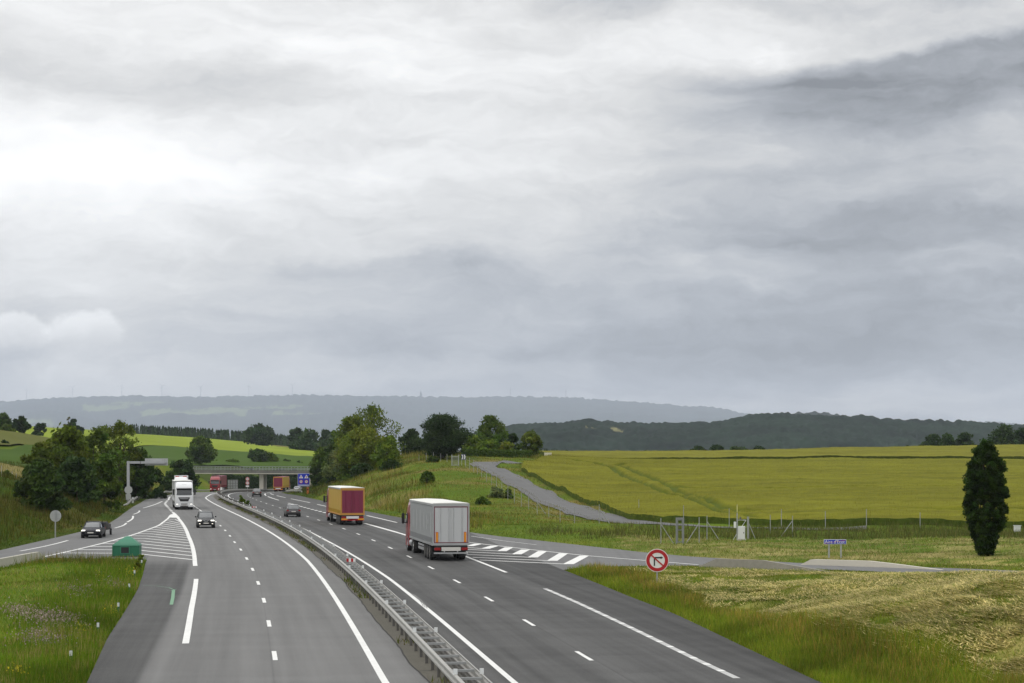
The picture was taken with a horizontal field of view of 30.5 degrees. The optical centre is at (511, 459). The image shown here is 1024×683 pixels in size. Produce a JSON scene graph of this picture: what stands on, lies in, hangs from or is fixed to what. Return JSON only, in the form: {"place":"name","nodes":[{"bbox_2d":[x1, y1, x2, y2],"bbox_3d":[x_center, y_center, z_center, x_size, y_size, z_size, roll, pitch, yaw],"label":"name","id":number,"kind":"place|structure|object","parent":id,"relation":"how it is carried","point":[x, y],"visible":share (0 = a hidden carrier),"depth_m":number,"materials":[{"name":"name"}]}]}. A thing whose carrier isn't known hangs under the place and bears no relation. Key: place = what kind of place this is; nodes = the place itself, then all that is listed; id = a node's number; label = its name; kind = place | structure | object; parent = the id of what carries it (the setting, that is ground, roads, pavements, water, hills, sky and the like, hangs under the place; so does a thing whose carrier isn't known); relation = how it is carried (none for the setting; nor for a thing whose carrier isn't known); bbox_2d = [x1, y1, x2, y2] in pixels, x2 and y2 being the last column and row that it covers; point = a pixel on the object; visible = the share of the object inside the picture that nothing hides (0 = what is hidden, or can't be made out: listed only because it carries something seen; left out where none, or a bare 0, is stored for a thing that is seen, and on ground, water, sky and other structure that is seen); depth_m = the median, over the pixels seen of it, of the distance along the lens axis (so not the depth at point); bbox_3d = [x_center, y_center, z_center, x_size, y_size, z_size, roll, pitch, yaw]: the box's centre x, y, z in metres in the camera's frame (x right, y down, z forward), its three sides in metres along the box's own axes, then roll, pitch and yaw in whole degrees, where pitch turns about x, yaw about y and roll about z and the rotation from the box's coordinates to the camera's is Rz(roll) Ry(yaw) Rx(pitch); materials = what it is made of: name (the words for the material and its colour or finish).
{"place":"outdoors","nodes":[
{"label":"outdoors","id":0,"kind":"place"},
{"bbox_2d":[0,463,23,478],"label":"field","id":1,"kind":"structure","parent":0,"point":[13,468],"depth_m":288.44,"materials":[{"name":"beige plant"}]},
{"bbox_2d":[0,430,94,447],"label":"field","id":2,"kind":"structure","parent":0,"point":[15,438],"depth_m":589.75,"materials":[{"name":"green plant"}]},
{"bbox_2d":[0,499,155,559],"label":"road","id":3,"kind":"structure","parent":0,"point":[142,520],"depth_m":161.86,"materials":[{"name":"grey asphalt"}]},
{"bbox_2d":[80,521,105,537],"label":"car","id":4,"kind":"object","parent":3,"relation":"on","point":[98,528],"visible":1,"depth_m":167.37,"materials":[{"name":"black metal"}]},
{"bbox_2d":[112,536,141,556],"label":"gore hut","id":5,"kind":"object","parent":3,"relation":"on","point":[128,546],"visible":0.92,"depth_m":134.79,"materials":[{"name":"green plastic"}]},
{"bbox_2d":[0,444,312,474],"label":"field","id":6,"kind":"structure","parent":0,"point":[173,453],"depth_m":732.14,"materials":[{"name":"green plant"}]},
{"bbox_2d":[16,426,314,455],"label":"field","id":7,"kind":"structure","parent":0,"point":[177,441],"depth_m":924.85,"materials":[{"name":"green plant"}]},
{"bbox_2d":[0,394,748,452],"bbox_3d":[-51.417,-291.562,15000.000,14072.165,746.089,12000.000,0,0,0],"label":"hills","id":8,"kind":"structure","parent":0,"point":[283,415],"depth_m":16960.65,"materials":[{"name":"grey"}]},
{"bbox_2d":[87,491,820,682],"bbox_3d":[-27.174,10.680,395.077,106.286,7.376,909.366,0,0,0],"label":"road","id":9,"kind":"structure","parent":0,"point":[308,636],"depth_m":82.41,"materials":[{"name":"grey asphalt"}]},
{"bbox_2d":[172,479,195,509],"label":"box lorry","id":10,"kind":"object","parent":9,"relation":"on","point":[182,493],"visible":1,"depth_m":260.63,"materials":[{"name":"metal"}]},
{"bbox_2d":[195,511,215,527],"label":"car","id":11,"kind":"object","parent":9,"relation":"on","point":[205,518],"visible":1,"depth_m":191.71,"materials":[{"name":"black metal"}]},
{"bbox_2d":[210,475,226,491],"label":"curtain lorry","id":12,"kind":"object","parent":9,"relation":"on","point":[217,482],"visible":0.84,"depth_m":468.43,"materials":[{"name":"red plastic"}]},
{"bbox_2d":[273,476,291,491],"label":"curtain lorry","id":13,"kind":"object","parent":9,"relation":"on","point":[281,483],"visible":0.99,"depth_m":495.23,"materials":[{"name":"yellow fabric"}]},
{"bbox_2d":[283,504,300,516],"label":"car","id":14,"kind":"object","parent":9,"relation":"on","point":[292,509],"visible":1,"depth_m":228.02,"materials":[{"name":"grey metal"}]},
{"bbox_2d":[216,499,430,682],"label":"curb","id":15,"kind":"object","parent":9,"relation":"on","point":[367,610],"visible":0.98,"depth_m":82.28,"materials":[{"name":"grey concrete"}]},
{"bbox_2d":[213,492,466,682],"bbox_3d":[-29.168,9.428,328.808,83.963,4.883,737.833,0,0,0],"label":"median strip","id":16,"kind":"object","parent":9,"relation":"on","point":[416,660],"visible":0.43,"depth_m":77.48,"materials":[{"name":"grey concrete"}]},
{"bbox_2d":[218,498,465,682],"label":"weeds","id":17,"kind":"object","parent":16,"relation":"on","point":[292,535],"visible":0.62,"depth_m":145.84,"materials":[{"name":"green plant"}]},
{"bbox_2d":[323,485,364,524],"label":"curtain lorry","id":18,"kind":"object","parent":9,"relation":"on","point":[345,503],"visible":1,"depth_m":199.15,"materials":[{"name":"fabric"}]},
{"bbox_2d":[342,490,352,513],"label":"rear door","id":19,"kind":"structure","parent":18,"relation":"in","point":[347,495],"depth_m":198.88,"materials":[{"name":"red metal"}]},
{"bbox_2d":[353,490,363,512],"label":"rear door","id":20,"kind":"structure","parent":18,"relation":"in","point":[358,495],"depth_m":199.07,"materials":[{"name":"red metal"}]},
{"bbox_2d":[21,491,698,682],"bbox_3d":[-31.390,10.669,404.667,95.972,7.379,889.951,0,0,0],"label":"road markings","id":21,"kind":"object","parent":9,"relation":"on","point":[360,639],"visible":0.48,"depth_m":117.88,"materials":[{"name":"paint"}]},
{"bbox_2d":[402,498,469,559],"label":"curtain lorry","id":22,"kind":"object","parent":9,"relation":"on","point":[435,528],"visible":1,"depth_m":128.94,"materials":[{"name":"fabric"}]},
{"bbox_2d":[434,507,450,542],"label":"rear door","id":23,"kind":"structure","parent":22,"relation":"in","point":[442,515],"depth_m":128.66,"materials":[{"name":"metal"}]},
{"bbox_2d":[451,506,467,542],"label":"rear door","id":24,"kind":"structure","parent":22,"relation":"in","point":[459,515],"depth_m":128.84,"materials":[{"name":"metal"}]},
{"bbox_2d":[545,588,738,677],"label":"road markings","id":25,"kind":"object","parent":9,"relation":"on","point":[676,649],"visible":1,"depth_m":72.72,"materials":[{"name":"paint"}]},
{"bbox_2d":[0,445,1023,682],"bbox_3d":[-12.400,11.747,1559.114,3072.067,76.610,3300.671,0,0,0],"label":"ground","id":26,"kind":"structure","parent":0,"point":[204,479],"depth_m":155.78,"materials":[{"name":"green plant"}]},
{"bbox_2d":[0,412,11,427],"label":"oak tree","id":27,"kind":"object","parent":26,"relation":"on","point":[5,418],"visible":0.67,"depth_m":628.46,"materials":[{"name":"green plant"}]},
{"bbox_2d":[11,415,31,432],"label":"oak tree","id":28,"kind":"object","parent":26,"relation":"on","point":[20,424],"visible":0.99,"depth_m":638.80,"materials":[{"name":"green plant"}]},
{"bbox_2d":[0,552,45,566],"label":"concrete wall","id":29,"kind":"structure","parent":26,"relation":"on","point":[5,561],"depth_m":126.31,"materials":[{"name":"grey concrete"}]},
{"bbox_2d":[18,441,58,477],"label":"bushy tree","id":30,"kind":"object","parent":26,"relation":"on","point":[39,450],"visible":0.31,"depth_m":245.38,"materials":[{"name":"green plant"}]},
{"bbox_2d":[31,422,46,435],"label":"shrub","id":31,"kind":"object","parent":26,"relation":"on","point":[38,428],"visible":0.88,"depth_m":799.32,"materials":[{"name":"green plant"}]},
{"bbox_2d":[12,457,73,510],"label":"bushy tree","id":32,"kind":"object","parent":26,"relation":"on","point":[42,480],"visible":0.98,"depth_m":196.76,"materials":[{"name":"green plant"}]},
{"bbox_2d":[50,510,60,537],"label":"round sign","id":33,"kind":"object","parent":26,"relation":"on","point":[55,516],"visible":0.98,"depth_m":168.47,"materials":[{"name":"metal"}]},
{"bbox_2d":[0,573,123,647],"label":"pink flowers","id":34,"kind":"object","parent":26,"relation":"on","point":[35,615],"visible":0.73,"depth_m":77.92,"materials":[{"name":"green plant"}]},
{"bbox_2d":[44,422,91,469],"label":"bushy tree","id":35,"kind":"object","parent":26,"relation":"on","point":[63,441],"visible":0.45,"depth_m":249.22,"materials":[{"name":"green plant"}]},
{"bbox_2d":[0,553,146,682],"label":"grass","id":36,"kind":"structure","parent":26,"relation":"on","point":[79,664],"depth_m":78.90,"materials":[{"name":"green plant"}]},
{"bbox_2d":[57,454,102,502],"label":"bushy tree","id":37,"kind":"object","parent":26,"relation":"on","point":[79,477],"visible":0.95,"depth_m":230.69,"materials":[{"name":"green plant"}]},
{"bbox_2d":[69,426,126,489],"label":"bushy tree","id":38,"kind":"object","parent":26,"relation":"on","point":[99,438],"visible":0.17,"depth_m":267.33,"materials":[{"name":"green plant"}]},
{"bbox_2d":[89,452,123,510],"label":"bushy tree","id":39,"kind":"object","parent":26,"relation":"on","point":[105,468],"visible":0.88,"depth_m":249.32,"materials":[{"name":"green plant"}]},
{"bbox_2d":[98,420,144,495],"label":"slender tree","id":40,"kind":"object","parent":26,"relation":"on","point":[117,427],"visible":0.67,"depth_m":317.24,"materials":[{"name":"green plant"}]},
{"bbox_2d":[118,447,157,499],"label":"bushy tree","id":41,"kind":"object","parent":26,"relation":"on","point":[140,488],"visible":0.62,"depth_m":321.03,"materials":[{"name":"green plant"}]},
{"bbox_2d":[125,458,167,501],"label":"cantilever sign","id":42,"kind":"object","parent":26,"relation":"on","point":[150,461],"visible":0.93,"depth_m":298.83,"materials":[{"name":"metal"}]},
{"bbox_2d":[142,465,169,498],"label":"bushy tree","id":43,"kind":"object","parent":26,"relation":"on","point":[157,492],"visible":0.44,"depth_m":336.86,"materials":[{"name":"green plant"}]},
{"bbox_2d":[159,470,176,490],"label":"shrub","id":44,"kind":"object","parent":26,"relation":"on","point":[167,485],"visible":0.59,"depth_m":428.72,"materials":[{"name":"green plant"}]},
{"bbox_2d":[123,489,218,505],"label":"guardrail","id":45,"kind":"object","parent":26,"relation":"on","point":[133,500],"visible":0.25,"depth_m":313.17,"materials":[{"name":"metal"}]},
{"bbox_2d":[168,459,201,491],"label":"shrub","id":46,"kind":"object","parent":26,"relation":"on","point":[180,467],"visible":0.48,"depth_m":454.27,"materials":[{"name":"green plant"}]},
{"bbox_2d":[184,435,217,465],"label":"bushy tree","id":47,"kind":"object","parent":26,"relation":"on","point":[200,451],"visible":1,"depth_m":657.35,"materials":[{"name":"green plant"}]},
{"bbox_2d":[126,423,288,445],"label":"conifer forest","id":48,"kind":"object","parent":26,"relation":"on","point":[280,440],"visible":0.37,"depth_m":1272.17,"materials":[{"name":"green plant"}]},
{"bbox_2d":[228,480,237,488],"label":"sign back","id":49,"kind":"object","parent":26,"relation":"on","point":[232,484],"visible":0.81,"depth_m":538.93,"materials":[{"name":"metal"}]},
{"bbox_2d":[194,466,311,491],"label":"overbridge","id":50,"kind":"object","parent":26,"relation":"on","point":[262,472],"visible":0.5,"depth_m":525.00,"materials":[{"name":"concrete"}]},
{"bbox_2d":[247,448,268,461],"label":"bushy tree","id":51,"kind":"object","parent":26,"relation":"on","point":[257,455],"visible":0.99,"depth_m":722.26,"materials":[{"name":"green plant"}]},
{"bbox_2d":[241,423,275,445],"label":"oak tree","id":52,"kind":"object","parent":26,"relation":"on","point":[260,434],"visible":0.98,"depth_m":1134.22,"materials":[{"name":"green plant"}]},
{"bbox_2d":[220,474,306,491],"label":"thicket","id":53,"kind":"object","parent":26,"relation":"on","point":[253,481],"visible":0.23,"depth_m":607.26,"materials":[{"name":"green plant"}]},
{"bbox_2d":[262,451,279,461],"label":"bushy tree","id":54,"kind":"object","parent":26,"relation":"on","point":[272,456],"visible":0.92,"depth_m":728.08,"materials":[{"name":"green plant"}]},
{"bbox_2d":[286,427,303,443],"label":"oak tree","id":55,"kind":"object","parent":26,"relation":"on","point":[295,433],"visible":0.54,"depth_m":1047.17,"materials":[{"name":"green plant"}]},
{"bbox_2d":[287,438,316,450],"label":"hedge","id":56,"kind":"object","parent":26,"relation":"on","point":[309,444],"visible":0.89,"depth_m":981.27,"materials":[{"name":"green plant"}]},
{"bbox_2d":[298,473,309,486],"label":"blue sign board","id":57,"kind":"object","parent":26,"relation":"on","point":[303,479],"visible":0.98,"depth_m":402.95,"materials":[{"name":"metal"}]},
{"bbox_2d":[299,427,319,440],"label":"oak tree","id":58,"kind":"object","parent":26,"relation":"on","point":[311,434],"visible":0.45,"depth_m":1038.03,"materials":[{"name":"green plant"}]},
{"bbox_2d":[308,464,323,486],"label":"shrub","id":59,"kind":"object","parent":26,"relation":"on","point":[315,477],"visible":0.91,"depth_m":397.31,"materials":[{"name":"green plant"}]},
{"bbox_2d":[308,446,329,482],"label":"shrub","id":60,"kind":"object","parent":26,"relation":"on","point":[318,456],"visible":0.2,"depth_m":403.82,"materials":[{"name":"green plant"}]},
{"bbox_2d":[315,429,330,445],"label":"oak tree","id":61,"kind":"object","parent":26,"relation":"on","point":[325,435],"visible":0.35,"depth_m":1027.47,"materials":[{"name":"green plant"}]},
{"bbox_2d":[313,438,333,450],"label":"hedge","id":62,"kind":"object","parent":26,"relation":"on","point":[324,442],"visible":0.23,"depth_m":972.64,"materials":[{"name":"green plant"}]},
{"bbox_2d":[323,437,337,469],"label":"bushy tree","id":63,"kind":"object","parent":26,"relation":"on","point":[330,447],"visible":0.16,"depth_m":393.64,"materials":[{"name":"green plant"}]},
{"bbox_2d":[320,448,343,477],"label":"shrub","id":64,"kind":"object","parent":26,"relation":"on","point":[333,468],"visible":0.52,"depth_m":370.52,"materials":[{"name":"green plant"}]},
{"bbox_2d":[333,463,352,480],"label":"shrub","id":65,"kind":"object","parent":26,"relation":"on","point":[342,474],"visible":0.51,"depth_m":360.97,"materials":[{"name":"green plant"}]},
{"bbox_2d":[331,415,363,451],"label":"willow tree","id":66,"kind":"object","parent":26,"relation":"on","point":[346,427],"visible":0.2,"depth_m":373.16,"materials":[{"name":"green plant"}]},
{"bbox_2d":[216,489,491,682],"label":"guardrail","id":67,"kind":"object","parent":26,"relation":"on","point":[461,665],"visible":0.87,"depth_m":80.29,"materials":[{"name":"metal"}]},
{"bbox_2d":[334,423,383,472],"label":"bushy tree","id":68,"kind":"object","parent":26,"relation":"on","point":[364,440],"visible":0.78,"depth_m":359.49,"materials":[{"name":"green plant"}]},
{"bbox_2d":[349,462,373,478],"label":"shrub","id":69,"kind":"object","parent":26,"relation":"on","point":[358,468],"visible":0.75,"depth_m":350.61,"materials":[{"name":"green plant"}]},
{"bbox_2d":[339,401,405,458],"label":"willow tree","id":70,"kind":"object","parent":26,"relation":"on","point":[369,416],"visible":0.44,"depth_m":384.24,"materials":[{"name":"green plant"}]},
{"bbox_2d":[369,434,402,466],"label":"bushy tree","id":71,"kind":"object","parent":26,"relation":"on","point":[387,443],"visible":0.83,"depth_m":349.09,"materials":[{"name":"green plant"}]},
{"bbox_2d":[378,459,402,470],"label":"shrub","id":72,"kind":"object","parent":26,"relation":"on","point":[389,464],"visible":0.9,"depth_m":331.04,"materials":[{"name":"green plant"}]},
{"bbox_2d":[398,428,422,454],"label":"bushy tree","id":73,"kind":"object","parent":26,"relation":"on","point":[410,437],"visible":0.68,"depth_m":468.58,"materials":[{"name":"green plant"}]},
{"bbox_2d":[419,470,435,483],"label":"shrub","id":74,"kind":"object","parent":26,"relation":"on","point":[427,476],"visible":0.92,"depth_m":285.59,"materials":[{"name":"green plant"}]},
{"bbox_2d":[414,412,476,457],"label":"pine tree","id":75,"kind":"object","parent":26,"relation":"on","point":[443,435],"visible":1,"depth_m":360.12,"materials":[{"name":"green plant"}]},
{"bbox_2d":[462,435,481,448],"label":"shrub","id":76,"kind":"object","parent":26,"relation":"on","point":[473,442],"visible":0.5,"depth_m":403.22,"materials":[{"name":"green plant"}]},
{"bbox_2d":[475,496,491,504],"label":"bramble","id":77,"kind":"object","parent":26,"relation":"on","point":[482,500],"visible":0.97,"depth_m":245.65,"materials":[{"name":"green plant"}]},
{"bbox_2d":[476,439,499,448],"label":"shrub","id":78,"kind":"object","parent":26,"relation":"on","point":[488,444],"visible":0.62,"depth_m":397.05,"materials":[{"name":"green plant"}]},
{"bbox_2d":[474,415,508,444],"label":"bushy tree","id":79,"kind":"object","parent":26,"relation":"on","point":[484,431],"visible":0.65,"depth_m":423.58,"materials":[{"name":"green plant"}]},
{"bbox_2d":[460,448,531,457],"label":"hedge","id":80,"kind":"object","parent":26,"relation":"on","point":[513,453],"visible":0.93,"depth_m":374.13,"materials":[{"name":"green plant"}]},
{"bbox_2d":[487,486,505,497],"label":"bramble","id":81,"kind":"object","parent":26,"relation":"on","point":[495,492],"visible":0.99,"depth_m":257.49,"materials":[{"name":"green plant"}]},
{"bbox_2d":[499,441,514,449],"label":"shrub","id":82,"kind":"object","parent":26,"relation":"on","point":[505,445],"visible":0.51,"depth_m":394.75,"materials":[{"name":"green plant"}]},
{"bbox_2d":[507,433,519,449],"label":"bushy tree","id":83,"kind":"object","parent":26,"relation":"on","point":[513,438],"visible":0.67,"depth_m":419.67,"materials":[{"name":"green plant"}]},
{"bbox_2d":[516,429,543,455],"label":"bushy tree","id":84,"kind":"object","parent":26,"relation":"on","point":[533,438],"visible":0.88,"depth_m":410.76,"materials":[{"name":"green plant"}]},
{"bbox_2d":[646,549,668,581],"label":"no turn sign","id":85,"kind":"object","parent":26,"relation":"on","point":[657,560],"visible":0.95,"depth_m":102.89,"materials":[{"name":"metal"}]},
{"bbox_2d":[734,506,745,539],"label":"weather station","id":86,"kind":"object","parent":26,"relation":"on","point":[740,534],"visible":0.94,"depth_m":159.78,"materials":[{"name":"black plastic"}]},
{"bbox_2d":[698,559,829,571],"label":"paved strip","id":87,"kind":"structure","parent":26,"relation":"on","point":[746,563],"depth_m":118.74,"materials":[{"name":"grey asphalt"}]},
{"bbox_2d":[565,561,1023,682],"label":"grass","id":88,"kind":"structure","parent":26,"relation":"on","point":[735,623],"depth_m":69.27,"materials":[{"name":"green plant"}]},
{"bbox_2d":[634,563,1023,680],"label":"hay","id":89,"kind":"object","parent":26,"relation":"on","point":[876,579],"visible":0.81,"depth_m":74.13,"materials":[{"name":"beige plant"}]},
{"bbox_2d":[824,539,845,557],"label":"name board","id":90,"kind":"object","parent":26,"relation":"on","point":[834,541],"visible":0.98,"depth_m":132.49,"materials":[{"name":"metal"}]},
{"bbox_2d":[801,559,942,569],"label":"paved strip","id":91,"kind":"structure","parent":26,"relation":"on","point":[857,563],"depth_m":122.54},
{"bbox_2d":[918,433,945,445],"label":"oak tree","id":92,"kind":"object","parent":26,"relation":"on","point":[931,440],"visible":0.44,"depth_m":657.98,"materials":[{"name":"green plant"}]},
{"bbox_2d":[936,432,959,445],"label":"oak tree","id":93,"kind":"object","parent":26,"relation":"on","point":[947,438],"visible":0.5,"depth_m":662.84,"materials":[{"name":"green plant"}]},
{"bbox_2d":[953,432,975,445],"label":"oak tree","id":94,"kind":"object","parent":26,"relation":"on","point":[963,438],"visible":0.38,"depth_m":658.62,"materials":[{"name":"green plant"}]},
{"bbox_2d":[961,438,1010,555],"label":"columnar tree","id":95,"kind":"object","parent":26,"relation":"on","point":[981,482],"visible":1,"depth_m":132.29,"materials":[{"name":"green plant"}]},
{"bbox_2d":[987,423,1020,444],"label":"oak tree","id":96,"kind":"object","parent":26,"relation":"on","point":[1003,434],"visible":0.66,"depth_m":618.01,"materials":[{"name":"green plant"}]},
{"bbox_2d":[1014,427,1023,444],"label":"oak tree","id":97,"kind":"object","parent":26,"relation":"on","point":[1019,434],"visible":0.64,"depth_m":624.24,"materials":[{"name":"green plant"}]},
{"bbox_2d":[0,0,1023,423],"label":"sky","id":98,"kind":"structure","parent":0,"point":[741,206],"materials":[{"name":"grey"}]},
{"bbox_2d":[470,460,865,529],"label":"road","id":99,"kind":"structure","parent":0,"point":[534,491],"depth_m":258.93,"materials":[{"name":"grey asphalt"}]},
{"bbox_2d":[470,532,1013,572],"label":"road","id":100,"kind":"structure","parent":0,"point":[591,552],"depth_m":133.81,"materials":[{"name":"grey asphalt"}]},
{"bbox_2d":[474,412,1023,450],"bbox_3d":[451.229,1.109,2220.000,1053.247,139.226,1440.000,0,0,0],"label":"hills","id":101,"kind":"structure","parent":0,"point":[786,430],"depth_m":2459.68,"materials":[{"name":"green plant"}]},
{"bbox_2d":[518,454,1023,527],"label":"wheat field","id":102,"kind":"structure","parent":0,"point":[838,490],"depth_m":266.79,"materials":[{"name":"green plant"}]},
{"bbox_2d":[536,444,1023,458],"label":"barley field","id":103,"kind":"structure","parent":0,"point":[1010,451],"depth_m":450.15,"materials":[{"name":"green plant"}]},
{"bbox_2d":[794,411,878,418],"bbox_3d":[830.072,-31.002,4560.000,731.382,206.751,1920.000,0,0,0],"label":"hills","id":104,"kind":"structure","parent":0,"point":[817,413],"depth_m":5179.98,"materials":[{"name":"green plant"}]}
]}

